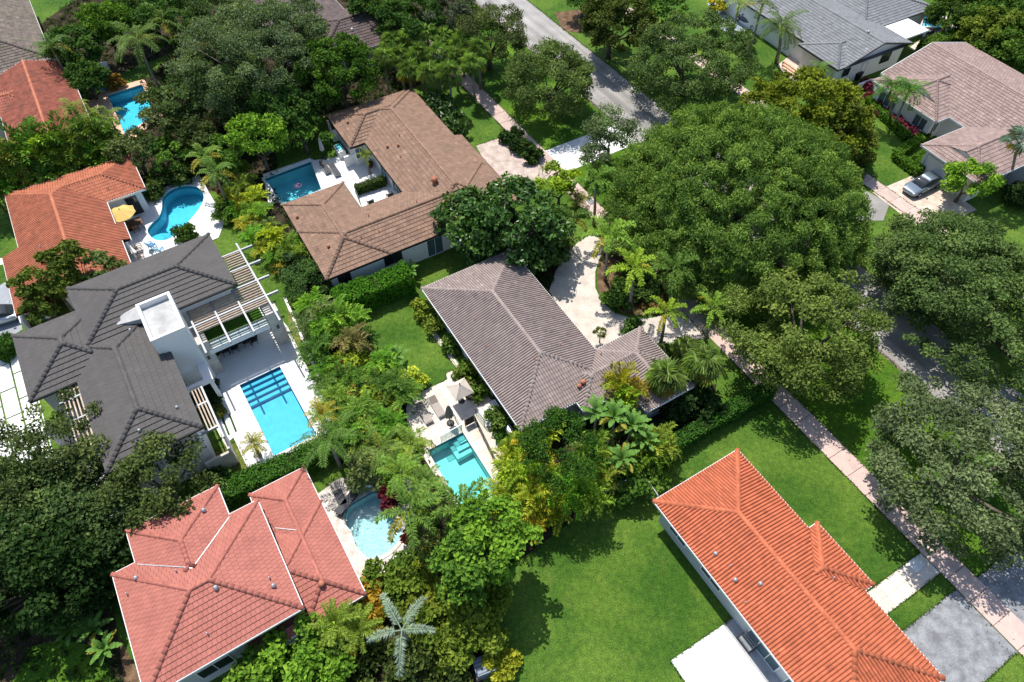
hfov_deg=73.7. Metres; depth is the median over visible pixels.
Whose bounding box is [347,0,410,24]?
leafy tree
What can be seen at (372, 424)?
shrub
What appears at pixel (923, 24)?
swimming pool
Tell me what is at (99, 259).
leafy tree
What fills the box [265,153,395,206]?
courtyard terrace
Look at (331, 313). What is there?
areca palm
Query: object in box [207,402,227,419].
ball shrub
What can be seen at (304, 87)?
shrub
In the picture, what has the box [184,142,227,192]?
feather palm
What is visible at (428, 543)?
shrub
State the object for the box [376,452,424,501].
feather palm
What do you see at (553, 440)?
shrub
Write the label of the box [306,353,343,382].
areca palm
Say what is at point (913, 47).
pool deck
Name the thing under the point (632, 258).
foxtail palm
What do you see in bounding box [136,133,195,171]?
leafy tree
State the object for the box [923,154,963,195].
garage door
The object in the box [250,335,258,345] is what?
garden chair
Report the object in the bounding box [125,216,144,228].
patio table
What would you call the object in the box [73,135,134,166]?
areca palm
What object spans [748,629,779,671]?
sliding door
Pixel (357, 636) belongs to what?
pygmy date palm
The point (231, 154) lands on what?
leafy tree
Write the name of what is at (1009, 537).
oak tree
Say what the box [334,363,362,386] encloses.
shrub
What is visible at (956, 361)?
oak tree
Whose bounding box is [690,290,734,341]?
foxtail palm
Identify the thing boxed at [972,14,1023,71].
leafy tree
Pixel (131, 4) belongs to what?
leafy tree
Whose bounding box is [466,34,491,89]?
fan palm
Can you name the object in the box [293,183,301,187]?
pool float
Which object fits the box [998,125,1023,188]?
fan palm
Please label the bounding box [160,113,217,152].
leafy tree
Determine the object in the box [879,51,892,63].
window
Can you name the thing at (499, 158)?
brick driveway
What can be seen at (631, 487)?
shrub
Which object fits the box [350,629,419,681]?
shrub
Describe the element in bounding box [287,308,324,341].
areca palm
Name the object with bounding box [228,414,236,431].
grass slot
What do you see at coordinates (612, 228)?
foxtail palm
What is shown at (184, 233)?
shrub
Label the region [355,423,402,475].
coconut palm
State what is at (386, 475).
areca palm
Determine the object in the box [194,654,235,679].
window
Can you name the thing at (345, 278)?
window
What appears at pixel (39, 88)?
tiled house
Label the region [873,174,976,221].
cream driveway
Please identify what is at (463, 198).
broadleaf tree
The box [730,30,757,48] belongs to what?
shrub
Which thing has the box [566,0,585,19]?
leafy tree
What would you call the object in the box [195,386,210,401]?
ball shrub
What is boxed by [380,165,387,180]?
sliding door
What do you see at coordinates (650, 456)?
areca palm
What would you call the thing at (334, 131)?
garden wall
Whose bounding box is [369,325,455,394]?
back lawn
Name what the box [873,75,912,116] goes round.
feather palm
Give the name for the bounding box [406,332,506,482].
travertine patio
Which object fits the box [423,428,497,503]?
swimming pool
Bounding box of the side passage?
[724,619,781,681]
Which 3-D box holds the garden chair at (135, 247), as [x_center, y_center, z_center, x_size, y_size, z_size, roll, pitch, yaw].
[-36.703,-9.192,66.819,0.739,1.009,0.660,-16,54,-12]
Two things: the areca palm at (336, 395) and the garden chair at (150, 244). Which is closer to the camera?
the areca palm at (336, 395)
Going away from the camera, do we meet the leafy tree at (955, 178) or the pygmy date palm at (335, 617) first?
the pygmy date palm at (335, 617)
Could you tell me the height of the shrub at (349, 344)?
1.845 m
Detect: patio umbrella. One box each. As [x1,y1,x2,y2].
[111,204,135,231]
[446,378,473,403]
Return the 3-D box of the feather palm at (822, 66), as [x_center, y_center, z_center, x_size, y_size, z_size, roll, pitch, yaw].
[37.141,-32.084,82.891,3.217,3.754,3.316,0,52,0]
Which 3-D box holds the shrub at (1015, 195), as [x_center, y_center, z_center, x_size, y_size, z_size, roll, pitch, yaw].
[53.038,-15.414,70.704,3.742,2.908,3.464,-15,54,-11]
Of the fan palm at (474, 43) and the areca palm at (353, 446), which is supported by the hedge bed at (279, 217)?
the areca palm at (353, 446)
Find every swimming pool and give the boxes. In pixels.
[104,82,152,133]
[144,184,206,242]
[236,363,318,457]
[262,159,323,202]
[340,487,404,560]
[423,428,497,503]
[920,14,952,27]
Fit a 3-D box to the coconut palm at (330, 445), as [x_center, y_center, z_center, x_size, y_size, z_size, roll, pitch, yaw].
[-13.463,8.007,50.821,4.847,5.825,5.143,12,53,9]
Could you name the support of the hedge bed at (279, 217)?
on the ground at (616, 594)
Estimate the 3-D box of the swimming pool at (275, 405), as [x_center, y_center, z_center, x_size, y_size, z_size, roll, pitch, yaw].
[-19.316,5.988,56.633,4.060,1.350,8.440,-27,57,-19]
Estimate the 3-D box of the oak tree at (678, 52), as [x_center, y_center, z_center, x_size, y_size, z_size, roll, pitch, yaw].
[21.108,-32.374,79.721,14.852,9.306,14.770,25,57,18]
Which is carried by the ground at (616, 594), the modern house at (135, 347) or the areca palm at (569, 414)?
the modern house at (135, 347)
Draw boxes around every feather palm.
[30,33,73,67]
[57,97,94,122]
[75,103,106,120]
[98,105,125,137]
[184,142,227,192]
[195,155,237,199]
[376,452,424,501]
[390,423,435,469]
[405,461,451,510]
[725,0,755,40]
[743,0,778,56]
[811,60,835,85]
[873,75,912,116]
[888,76,931,122]
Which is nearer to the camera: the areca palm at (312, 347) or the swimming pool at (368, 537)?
the swimming pool at (368, 537)
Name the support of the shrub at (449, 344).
on the ground at (616, 594)
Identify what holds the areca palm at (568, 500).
on the hedge bed at (279, 217)
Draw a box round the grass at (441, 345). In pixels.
[215,138,704,466]
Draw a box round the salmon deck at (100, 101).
[86,79,162,137]
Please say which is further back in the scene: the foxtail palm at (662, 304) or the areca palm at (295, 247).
the areca palm at (295, 247)
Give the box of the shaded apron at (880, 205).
[856,192,888,220]
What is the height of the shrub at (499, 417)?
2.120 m
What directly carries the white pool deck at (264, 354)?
on the ground at (616, 594)
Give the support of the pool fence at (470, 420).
on the travertine patio
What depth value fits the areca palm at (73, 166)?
70.28 m
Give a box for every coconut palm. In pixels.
[107,20,168,88]
[132,1,182,61]
[289,407,364,470]
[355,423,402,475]
[755,9,808,63]
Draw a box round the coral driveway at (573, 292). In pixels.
[549,236,703,348]
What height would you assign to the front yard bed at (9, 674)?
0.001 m
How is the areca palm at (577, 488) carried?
on the hedge bed at (279, 217)
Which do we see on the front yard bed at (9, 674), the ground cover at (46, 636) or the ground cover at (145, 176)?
the ground cover at (46, 636)
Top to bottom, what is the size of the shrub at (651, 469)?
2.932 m
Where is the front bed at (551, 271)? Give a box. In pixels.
[527,238,574,288]
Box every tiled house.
[0,59,99,178]
[2,154,149,324]
[110,467,366,681]
[280,87,521,286]
[420,248,694,431]
[652,448,945,681]
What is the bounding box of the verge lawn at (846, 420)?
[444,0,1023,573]
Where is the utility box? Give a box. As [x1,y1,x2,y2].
[472,655,496,681]
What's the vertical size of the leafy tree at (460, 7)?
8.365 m
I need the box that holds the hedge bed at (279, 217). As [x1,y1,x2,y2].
[227,149,635,681]
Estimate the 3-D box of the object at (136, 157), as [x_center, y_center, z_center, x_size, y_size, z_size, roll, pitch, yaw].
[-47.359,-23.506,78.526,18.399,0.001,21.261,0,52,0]
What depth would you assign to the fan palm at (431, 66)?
77.30 m
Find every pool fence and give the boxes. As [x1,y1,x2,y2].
[440,408,461,442]
[464,415,495,459]
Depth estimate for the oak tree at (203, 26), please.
73.33 m
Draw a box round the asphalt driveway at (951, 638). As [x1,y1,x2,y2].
[903,589,1016,681]
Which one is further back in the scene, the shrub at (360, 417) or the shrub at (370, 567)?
the shrub at (360, 417)
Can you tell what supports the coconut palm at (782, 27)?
on the ground at (616, 594)
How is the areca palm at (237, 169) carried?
on the hedge bed at (279, 217)
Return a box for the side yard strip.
[287,299,331,398]
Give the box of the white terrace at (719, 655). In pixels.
[671,625,765,681]
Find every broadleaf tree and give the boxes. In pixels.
[428,184,506,254]
[459,171,576,273]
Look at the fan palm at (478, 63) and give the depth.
78.39 m
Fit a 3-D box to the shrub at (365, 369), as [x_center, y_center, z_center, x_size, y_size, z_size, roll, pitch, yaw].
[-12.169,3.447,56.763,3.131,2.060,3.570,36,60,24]
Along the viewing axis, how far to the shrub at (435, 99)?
78.02 m
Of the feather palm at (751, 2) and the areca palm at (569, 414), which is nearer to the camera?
the areca palm at (569, 414)
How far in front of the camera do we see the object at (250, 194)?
69.64 m
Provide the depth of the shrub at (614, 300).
61.86 m
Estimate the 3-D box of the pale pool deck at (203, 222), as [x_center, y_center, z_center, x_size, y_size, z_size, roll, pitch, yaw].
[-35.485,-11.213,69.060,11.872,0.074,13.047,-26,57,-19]
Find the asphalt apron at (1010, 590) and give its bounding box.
[978,547,1023,623]
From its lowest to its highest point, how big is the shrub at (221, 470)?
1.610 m
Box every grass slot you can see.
[222,417,229,434]
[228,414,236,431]
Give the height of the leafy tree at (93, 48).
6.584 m
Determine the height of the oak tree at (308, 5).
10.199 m
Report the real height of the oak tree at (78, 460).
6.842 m
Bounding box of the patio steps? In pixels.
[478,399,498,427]
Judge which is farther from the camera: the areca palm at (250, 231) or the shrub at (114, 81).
the shrub at (114, 81)
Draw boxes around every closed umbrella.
[318,138,326,159]
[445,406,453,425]
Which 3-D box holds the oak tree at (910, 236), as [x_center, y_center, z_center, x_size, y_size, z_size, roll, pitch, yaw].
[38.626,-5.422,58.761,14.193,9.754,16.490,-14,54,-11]
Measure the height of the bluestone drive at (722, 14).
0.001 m
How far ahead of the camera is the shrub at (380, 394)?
55.13 m
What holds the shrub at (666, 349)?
on the ground at (616, 594)
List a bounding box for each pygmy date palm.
[240,431,268,457]
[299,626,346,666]
[304,398,339,431]
[306,597,363,650]
[334,602,387,658]
[356,147,372,174]
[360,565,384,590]
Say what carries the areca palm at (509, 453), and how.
on the hedge bed at (279, 217)
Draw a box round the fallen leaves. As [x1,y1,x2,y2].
[461,42,1023,648]
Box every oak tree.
[0,385,111,516]
[0,450,82,546]
[0,466,118,594]
[50,422,112,484]
[66,467,153,558]
[90,430,226,528]
[163,0,336,113]
[174,0,243,58]
[180,42,270,130]
[229,0,329,69]
[454,2,529,70]
[500,35,596,119]
[577,141,611,176]
[580,102,642,162]
[625,6,760,112]
[714,264,896,403]
[730,318,815,391]
[861,251,964,324]
[862,207,1023,350]
[863,369,1023,572]
[893,240,1023,405]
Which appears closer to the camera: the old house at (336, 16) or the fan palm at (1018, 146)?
the fan palm at (1018, 146)
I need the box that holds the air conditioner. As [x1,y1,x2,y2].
[736,631,757,654]
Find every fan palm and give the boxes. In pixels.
[371,46,397,94]
[378,28,404,73]
[388,43,408,88]
[395,57,418,86]
[397,27,417,74]
[405,40,432,91]
[415,22,440,75]
[416,60,440,90]
[425,39,452,90]
[431,23,455,70]
[436,59,462,96]
[442,42,465,90]
[448,29,470,77]
[459,51,485,102]
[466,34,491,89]
[592,325,606,342]
[642,355,689,399]
[670,333,697,364]
[680,341,726,388]
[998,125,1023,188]
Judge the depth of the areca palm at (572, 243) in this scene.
66.18 m
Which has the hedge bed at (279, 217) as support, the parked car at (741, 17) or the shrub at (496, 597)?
the shrub at (496, 597)
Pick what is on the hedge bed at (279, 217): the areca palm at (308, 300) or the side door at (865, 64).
the areca palm at (308, 300)
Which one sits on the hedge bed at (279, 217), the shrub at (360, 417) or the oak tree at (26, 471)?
the shrub at (360, 417)
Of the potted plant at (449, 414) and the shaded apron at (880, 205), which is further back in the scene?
the shaded apron at (880, 205)
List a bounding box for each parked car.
[0,301,27,324]
[737,14,752,29]
[902,171,943,197]
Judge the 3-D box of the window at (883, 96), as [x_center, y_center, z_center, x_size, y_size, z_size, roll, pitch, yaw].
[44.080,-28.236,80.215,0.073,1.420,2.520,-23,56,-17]
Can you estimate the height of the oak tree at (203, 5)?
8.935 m
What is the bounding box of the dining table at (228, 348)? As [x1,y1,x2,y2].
[226,337,252,352]
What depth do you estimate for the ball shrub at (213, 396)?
55.77 m
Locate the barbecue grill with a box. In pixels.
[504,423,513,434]
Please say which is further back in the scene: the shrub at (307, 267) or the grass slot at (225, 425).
the shrub at (307, 267)
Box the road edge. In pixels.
[474,1,1002,458]
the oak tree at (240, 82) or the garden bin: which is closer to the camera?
the oak tree at (240, 82)
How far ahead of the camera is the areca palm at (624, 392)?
52.23 m
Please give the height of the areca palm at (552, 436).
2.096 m
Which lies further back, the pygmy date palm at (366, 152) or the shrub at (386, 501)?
the pygmy date palm at (366, 152)
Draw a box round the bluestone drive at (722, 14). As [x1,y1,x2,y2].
[708,2,748,31]
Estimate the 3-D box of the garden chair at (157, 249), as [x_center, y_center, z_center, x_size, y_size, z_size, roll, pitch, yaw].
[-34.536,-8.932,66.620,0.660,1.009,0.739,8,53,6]
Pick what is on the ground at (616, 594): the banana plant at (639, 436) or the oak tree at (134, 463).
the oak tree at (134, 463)
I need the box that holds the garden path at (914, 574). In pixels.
[867,554,939,613]
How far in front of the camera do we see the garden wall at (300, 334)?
60.54 m
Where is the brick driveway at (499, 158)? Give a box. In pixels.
[477,139,549,186]
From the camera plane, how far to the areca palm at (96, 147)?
70.66 m
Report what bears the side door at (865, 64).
in the gabled house at (850, 38)
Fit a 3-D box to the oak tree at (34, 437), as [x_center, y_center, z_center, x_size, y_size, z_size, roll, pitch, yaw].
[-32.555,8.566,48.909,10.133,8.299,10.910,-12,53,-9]
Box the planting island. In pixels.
[598,246,676,314]
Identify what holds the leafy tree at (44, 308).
on the ground at (616, 594)
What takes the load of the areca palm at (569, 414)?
on the hedge bed at (279, 217)
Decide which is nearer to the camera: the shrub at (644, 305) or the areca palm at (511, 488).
the areca palm at (511, 488)
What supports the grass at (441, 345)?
on the ground at (616, 594)
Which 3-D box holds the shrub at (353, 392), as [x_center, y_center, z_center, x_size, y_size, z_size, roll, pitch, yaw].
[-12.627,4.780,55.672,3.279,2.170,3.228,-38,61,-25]
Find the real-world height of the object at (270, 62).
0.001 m
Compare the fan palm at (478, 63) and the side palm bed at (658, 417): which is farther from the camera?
the fan palm at (478, 63)
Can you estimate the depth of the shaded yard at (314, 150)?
76.75 m
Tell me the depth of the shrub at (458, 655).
43.10 m
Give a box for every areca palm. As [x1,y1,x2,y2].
[0,118,54,174]
[0,136,38,176]
[0,145,29,185]
[0,162,28,204]
[0,164,45,190]
[0,178,18,214]
[10,115,71,173]
[15,115,79,168]
[23,158,65,185]
[37,149,84,183]
[43,109,104,173]
[51,145,101,174]
[58,105,115,158]
[66,140,111,169]
[72,112,129,157]
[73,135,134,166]
[218,184,245,199]
[221,158,253,177]
[225,200,249,221]
[230,173,258,196]
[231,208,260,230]
[236,224,275,249]
[238,201,272,226]
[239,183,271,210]
[249,235,277,258]
[250,216,282,236]
[254,222,288,250]
[258,240,284,267]
[267,233,298,262]
[269,251,295,273]
[279,245,307,261]
[287,229,300,247]
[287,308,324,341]
[291,240,313,263]
[291,285,328,317]
[295,331,330,367]
[301,295,343,321]
[305,311,336,342]
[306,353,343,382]
[307,365,344,399]
[317,379,356,409]
[320,319,358,351]
[320,400,354,432]
[322,293,364,331]
[328,406,366,443]
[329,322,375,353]
[330,360,370,395]
[334,302,371,334]
[337,426,376,455]
[340,388,377,421]
[353,366,386,393]
[357,401,396,437]
[365,344,405,373]
[368,366,410,403]
[371,406,411,445]
[377,447,417,489]
[384,376,425,412]
[478,477,519,518]
[488,431,531,474]
[490,447,538,492]
[490,484,534,528]
[498,421,548,459]
[499,464,533,506]
[509,468,573,522]
[510,438,557,470]
[510,488,555,543]
[513,453,563,497]
[527,458,573,483]
[531,472,583,515]
[531,497,573,536]
[538,424,563,450]
[542,408,577,430]
[557,468,596,520]
[558,235,575,249]
[562,445,610,487]
[566,189,588,210]
[566,427,613,475]
[571,476,615,518]
[591,453,626,495]
[599,360,639,409]
[602,376,646,416]
[605,369,650,411]
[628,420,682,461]
[628,432,670,476]
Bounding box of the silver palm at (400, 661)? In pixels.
[366,593,435,678]
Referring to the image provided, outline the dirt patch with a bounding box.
[555,9,584,32]
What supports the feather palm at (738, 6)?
on the ground at (616, 594)
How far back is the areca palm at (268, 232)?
65.14 m
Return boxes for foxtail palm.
[373,478,443,547]
[402,490,438,537]
[425,475,490,537]
[555,205,592,249]
[571,162,616,225]
[581,214,636,280]
[598,201,633,252]
[604,247,655,304]
[643,295,687,343]
[648,252,699,304]
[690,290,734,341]
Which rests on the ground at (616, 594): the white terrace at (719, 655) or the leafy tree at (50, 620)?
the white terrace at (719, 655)
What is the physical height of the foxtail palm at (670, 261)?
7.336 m
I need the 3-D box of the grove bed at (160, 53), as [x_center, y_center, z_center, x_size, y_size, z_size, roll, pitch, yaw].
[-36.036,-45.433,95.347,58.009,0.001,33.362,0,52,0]
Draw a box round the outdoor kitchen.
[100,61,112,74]
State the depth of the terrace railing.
71.89 m
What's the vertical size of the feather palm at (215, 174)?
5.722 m
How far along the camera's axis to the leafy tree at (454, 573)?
41.75 m
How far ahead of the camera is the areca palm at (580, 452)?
49.90 m
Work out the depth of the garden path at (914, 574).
47.50 m
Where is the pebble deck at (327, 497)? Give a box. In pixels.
[318,474,413,578]
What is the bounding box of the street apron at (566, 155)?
[546,126,636,171]
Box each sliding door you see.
[124,195,143,215]
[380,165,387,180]
[392,181,400,193]
[426,235,443,257]
[492,392,500,405]
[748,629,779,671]
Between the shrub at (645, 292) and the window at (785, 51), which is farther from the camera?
the window at (785, 51)
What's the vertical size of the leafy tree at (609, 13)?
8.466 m
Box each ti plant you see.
[856,76,872,90]
[861,90,874,97]
[887,113,903,124]
[898,118,910,128]
[906,125,918,137]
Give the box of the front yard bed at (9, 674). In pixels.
[0,481,126,681]
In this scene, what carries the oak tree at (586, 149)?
on the verge lawn at (846, 420)
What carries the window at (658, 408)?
in the tiled house at (529, 350)
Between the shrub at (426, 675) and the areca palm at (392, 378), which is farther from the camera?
the areca palm at (392, 378)
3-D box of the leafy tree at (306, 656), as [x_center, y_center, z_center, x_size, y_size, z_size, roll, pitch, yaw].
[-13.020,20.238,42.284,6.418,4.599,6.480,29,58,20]
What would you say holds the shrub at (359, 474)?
on the hedge bed at (279, 217)
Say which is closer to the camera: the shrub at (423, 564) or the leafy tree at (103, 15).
the shrub at (423, 564)
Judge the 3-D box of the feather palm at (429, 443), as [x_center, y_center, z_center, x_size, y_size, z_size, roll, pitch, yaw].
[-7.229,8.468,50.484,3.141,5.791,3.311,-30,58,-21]
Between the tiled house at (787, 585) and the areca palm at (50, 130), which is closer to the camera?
the tiled house at (787, 585)
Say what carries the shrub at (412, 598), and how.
on the hedge bed at (279, 217)
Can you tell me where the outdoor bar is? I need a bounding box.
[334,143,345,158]
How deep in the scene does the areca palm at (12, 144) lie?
68.38 m
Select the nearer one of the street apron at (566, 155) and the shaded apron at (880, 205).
the shaded apron at (880, 205)
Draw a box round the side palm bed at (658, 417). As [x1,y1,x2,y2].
[599,384,716,440]
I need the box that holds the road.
[476,0,1023,458]
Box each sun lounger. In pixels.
[319,160,331,173]
[328,162,340,176]
[329,480,344,505]
[334,490,357,516]
[415,401,433,423]
[428,395,444,417]
[922,31,936,36]
[928,27,941,31]
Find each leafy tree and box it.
[0,489,118,638]
[5,249,82,311]
[6,516,131,635]
[15,280,67,323]
[38,23,105,74]
[45,239,89,274]
[61,56,111,99]
[65,249,126,285]
[72,0,137,60]
[101,125,158,176]
[116,0,158,41]
[129,0,210,58]
[132,82,197,137]
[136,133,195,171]
[143,72,217,132]
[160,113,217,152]
[202,133,249,174]
[222,642,293,681]
[224,110,287,172]
[239,79,322,143]
[247,611,356,681]
[275,107,335,154]
[291,31,380,108]
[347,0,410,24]
[374,0,448,56]
[405,494,469,564]
[422,0,476,56]
[425,517,522,606]
[441,487,543,585]
[515,405,601,497]
[533,159,581,208]
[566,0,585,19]
[578,0,658,58]
[636,0,689,25]
[738,65,874,164]
[809,93,879,178]
[923,0,980,34]
[938,157,1006,202]
[952,3,1023,49]
[959,0,1023,40]
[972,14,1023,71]
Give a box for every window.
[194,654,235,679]
[337,273,351,283]
[354,146,364,158]
[384,252,402,266]
[650,404,664,414]
[669,526,685,547]
[700,566,719,591]
[769,38,789,55]
[841,67,850,76]
[876,90,896,111]
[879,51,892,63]
[911,113,927,130]
[929,122,939,132]
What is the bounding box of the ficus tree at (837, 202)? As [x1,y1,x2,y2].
[597,99,875,328]
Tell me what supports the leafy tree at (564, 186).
on the ground at (616, 594)
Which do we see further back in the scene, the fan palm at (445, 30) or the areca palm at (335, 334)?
the fan palm at (445, 30)
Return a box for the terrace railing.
[354,176,387,206]
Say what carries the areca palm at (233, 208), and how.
on the hedge bed at (279, 217)
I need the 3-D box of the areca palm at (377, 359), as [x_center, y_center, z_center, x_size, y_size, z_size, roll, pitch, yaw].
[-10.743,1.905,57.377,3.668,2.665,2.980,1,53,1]
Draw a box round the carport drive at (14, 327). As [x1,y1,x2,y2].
[0,282,21,336]
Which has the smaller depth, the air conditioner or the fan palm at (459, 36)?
the air conditioner
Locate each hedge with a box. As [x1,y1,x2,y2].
[0,330,16,362]
[214,421,361,511]
[329,259,415,313]
[353,174,386,195]
[638,378,777,461]
[863,95,911,141]
[890,131,931,176]
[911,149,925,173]
[913,26,974,52]
[960,39,1023,73]
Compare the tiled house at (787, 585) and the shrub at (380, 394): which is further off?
the shrub at (380, 394)
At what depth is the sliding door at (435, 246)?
66.13 m
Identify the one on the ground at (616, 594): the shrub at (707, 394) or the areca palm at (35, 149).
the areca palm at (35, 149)
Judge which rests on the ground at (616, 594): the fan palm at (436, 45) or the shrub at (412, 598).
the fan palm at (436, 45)
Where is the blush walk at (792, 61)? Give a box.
[778,56,798,80]
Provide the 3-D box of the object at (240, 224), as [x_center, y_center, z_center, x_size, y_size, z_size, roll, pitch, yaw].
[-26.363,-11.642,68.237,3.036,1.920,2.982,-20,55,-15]
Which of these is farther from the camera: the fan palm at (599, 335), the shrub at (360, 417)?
the fan palm at (599, 335)
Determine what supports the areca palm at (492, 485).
on the hedge bed at (279, 217)
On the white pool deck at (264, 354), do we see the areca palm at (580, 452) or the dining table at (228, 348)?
the dining table at (228, 348)
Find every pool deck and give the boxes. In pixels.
[116,175,223,262]
[213,322,331,467]
[909,17,954,50]
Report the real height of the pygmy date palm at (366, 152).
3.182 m
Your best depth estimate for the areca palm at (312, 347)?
57.22 m
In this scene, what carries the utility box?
on the hedge bed at (279, 217)
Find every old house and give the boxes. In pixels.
[0,0,52,73]
[249,0,417,72]
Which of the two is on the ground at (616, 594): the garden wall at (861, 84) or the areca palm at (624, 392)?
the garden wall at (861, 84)
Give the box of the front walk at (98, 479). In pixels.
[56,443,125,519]
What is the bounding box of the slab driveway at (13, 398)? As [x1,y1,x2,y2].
[0,354,52,465]
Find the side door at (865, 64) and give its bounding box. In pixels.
[860,61,868,77]
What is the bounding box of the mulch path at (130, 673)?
[118,638,139,681]
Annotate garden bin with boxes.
[854,71,863,80]
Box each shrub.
[104,72,127,90]
[141,179,163,202]
[145,169,175,195]
[163,158,200,187]
[169,222,200,243]
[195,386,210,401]
[201,400,215,418]
[201,465,232,487]
[204,378,219,390]
[204,388,222,403]
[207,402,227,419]
[210,199,235,224]
[215,172,240,193]
[221,191,244,205]
[234,197,263,219]
[277,251,319,283]
[279,258,332,310]
[285,69,313,92]
[321,356,343,375]
[333,339,366,358]
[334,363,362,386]
[336,339,355,350]
[336,384,366,406]
[343,352,372,371]
[343,444,398,494]
[346,365,375,388]
[346,574,385,627]
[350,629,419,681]
[352,406,381,437]
[353,415,374,445]
[359,556,404,608]
[360,383,390,411]
[372,388,408,414]
[374,361,400,376]
[375,480,403,512]
[380,559,425,624]
[381,545,420,586]
[381,651,448,681]
[393,425,423,459]
[394,365,430,395]
[399,525,430,544]
[399,570,472,633]
[401,587,491,675]
[403,634,472,681]
[409,552,458,596]
[410,297,435,320]
[410,622,454,675]
[419,526,440,551]
[420,309,445,335]
[421,86,456,122]
[425,556,491,593]
[430,581,512,657]
[434,104,469,134]
[441,332,461,356]
[451,358,479,382]
[465,376,489,404]
[481,643,523,681]
[483,405,513,434]
[494,426,549,449]
[498,125,525,144]
[508,137,532,153]
[514,421,558,441]
[519,141,544,164]
[598,288,632,313]
[607,275,637,295]
[609,458,664,509]
[620,317,643,333]
[624,278,656,304]
[628,447,676,493]
[637,290,668,311]
[653,397,696,430]
[656,340,680,364]
[659,378,728,424]
[707,0,727,11]
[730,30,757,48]
[1002,180,1023,207]
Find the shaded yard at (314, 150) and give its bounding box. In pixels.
[272,128,346,170]
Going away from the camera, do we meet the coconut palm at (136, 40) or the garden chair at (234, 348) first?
the garden chair at (234, 348)
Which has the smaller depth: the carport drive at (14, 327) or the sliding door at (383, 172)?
the carport drive at (14, 327)
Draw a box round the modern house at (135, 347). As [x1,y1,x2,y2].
[10,232,289,493]
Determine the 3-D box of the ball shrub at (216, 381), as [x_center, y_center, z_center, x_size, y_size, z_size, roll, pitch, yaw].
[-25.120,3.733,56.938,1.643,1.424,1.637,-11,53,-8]
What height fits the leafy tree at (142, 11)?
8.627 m
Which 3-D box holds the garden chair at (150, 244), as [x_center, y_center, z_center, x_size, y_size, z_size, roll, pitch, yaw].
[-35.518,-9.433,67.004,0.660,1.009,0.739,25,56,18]
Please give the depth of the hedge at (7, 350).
58.77 m
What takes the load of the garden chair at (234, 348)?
on the white pool deck at (264, 354)
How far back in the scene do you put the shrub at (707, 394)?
54.03 m
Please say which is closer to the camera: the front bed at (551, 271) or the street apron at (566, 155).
the front bed at (551, 271)
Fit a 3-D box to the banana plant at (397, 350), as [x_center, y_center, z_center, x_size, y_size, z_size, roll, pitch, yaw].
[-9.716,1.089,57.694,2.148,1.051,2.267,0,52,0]
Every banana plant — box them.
[50,618,86,646]
[73,608,113,645]
[85,628,122,665]
[385,344,409,364]
[405,259,417,274]
[579,393,614,432]
[596,398,630,445]
[606,440,639,475]
[614,408,651,440]
[628,423,659,456]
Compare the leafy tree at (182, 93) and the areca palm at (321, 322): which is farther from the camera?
the leafy tree at (182, 93)
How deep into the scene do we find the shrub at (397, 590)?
45.42 m
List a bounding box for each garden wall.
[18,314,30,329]
[263,158,310,176]
[284,299,332,405]
[327,120,338,141]
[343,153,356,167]
[858,79,876,90]
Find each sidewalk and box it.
[422,38,1023,656]
[626,7,979,266]
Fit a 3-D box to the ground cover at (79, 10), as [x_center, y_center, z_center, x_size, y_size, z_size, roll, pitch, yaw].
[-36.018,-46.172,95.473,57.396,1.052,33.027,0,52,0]
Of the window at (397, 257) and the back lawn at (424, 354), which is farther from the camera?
the window at (397, 257)
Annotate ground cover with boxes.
[0,456,129,681]
[14,107,148,187]
[41,0,456,75]
[129,33,457,192]
[220,121,632,681]
[528,233,581,289]
[599,251,668,313]
[600,400,705,443]
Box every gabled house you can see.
[722,0,928,81]
[871,42,1023,201]
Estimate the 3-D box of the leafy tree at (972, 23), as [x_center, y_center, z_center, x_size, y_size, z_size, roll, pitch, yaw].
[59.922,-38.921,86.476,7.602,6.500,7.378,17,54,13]
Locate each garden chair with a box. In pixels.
[131,225,140,231]
[131,242,142,252]
[132,252,143,259]
[143,241,156,250]
[152,246,163,252]
[231,343,239,353]
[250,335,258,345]
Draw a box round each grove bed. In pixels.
[40,0,456,80]
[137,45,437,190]
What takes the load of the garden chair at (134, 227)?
on the pale pool deck at (203, 222)
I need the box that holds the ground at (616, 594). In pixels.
[0,0,1023,681]
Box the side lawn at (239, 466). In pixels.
[215,442,246,473]
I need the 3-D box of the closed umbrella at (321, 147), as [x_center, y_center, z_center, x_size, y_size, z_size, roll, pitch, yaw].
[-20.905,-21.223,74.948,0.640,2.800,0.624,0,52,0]
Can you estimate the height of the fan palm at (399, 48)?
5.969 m
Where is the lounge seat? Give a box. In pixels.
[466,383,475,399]
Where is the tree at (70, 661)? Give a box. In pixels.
[12,640,113,681]
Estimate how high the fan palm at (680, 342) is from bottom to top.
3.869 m
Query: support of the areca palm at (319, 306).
on the hedge bed at (279, 217)

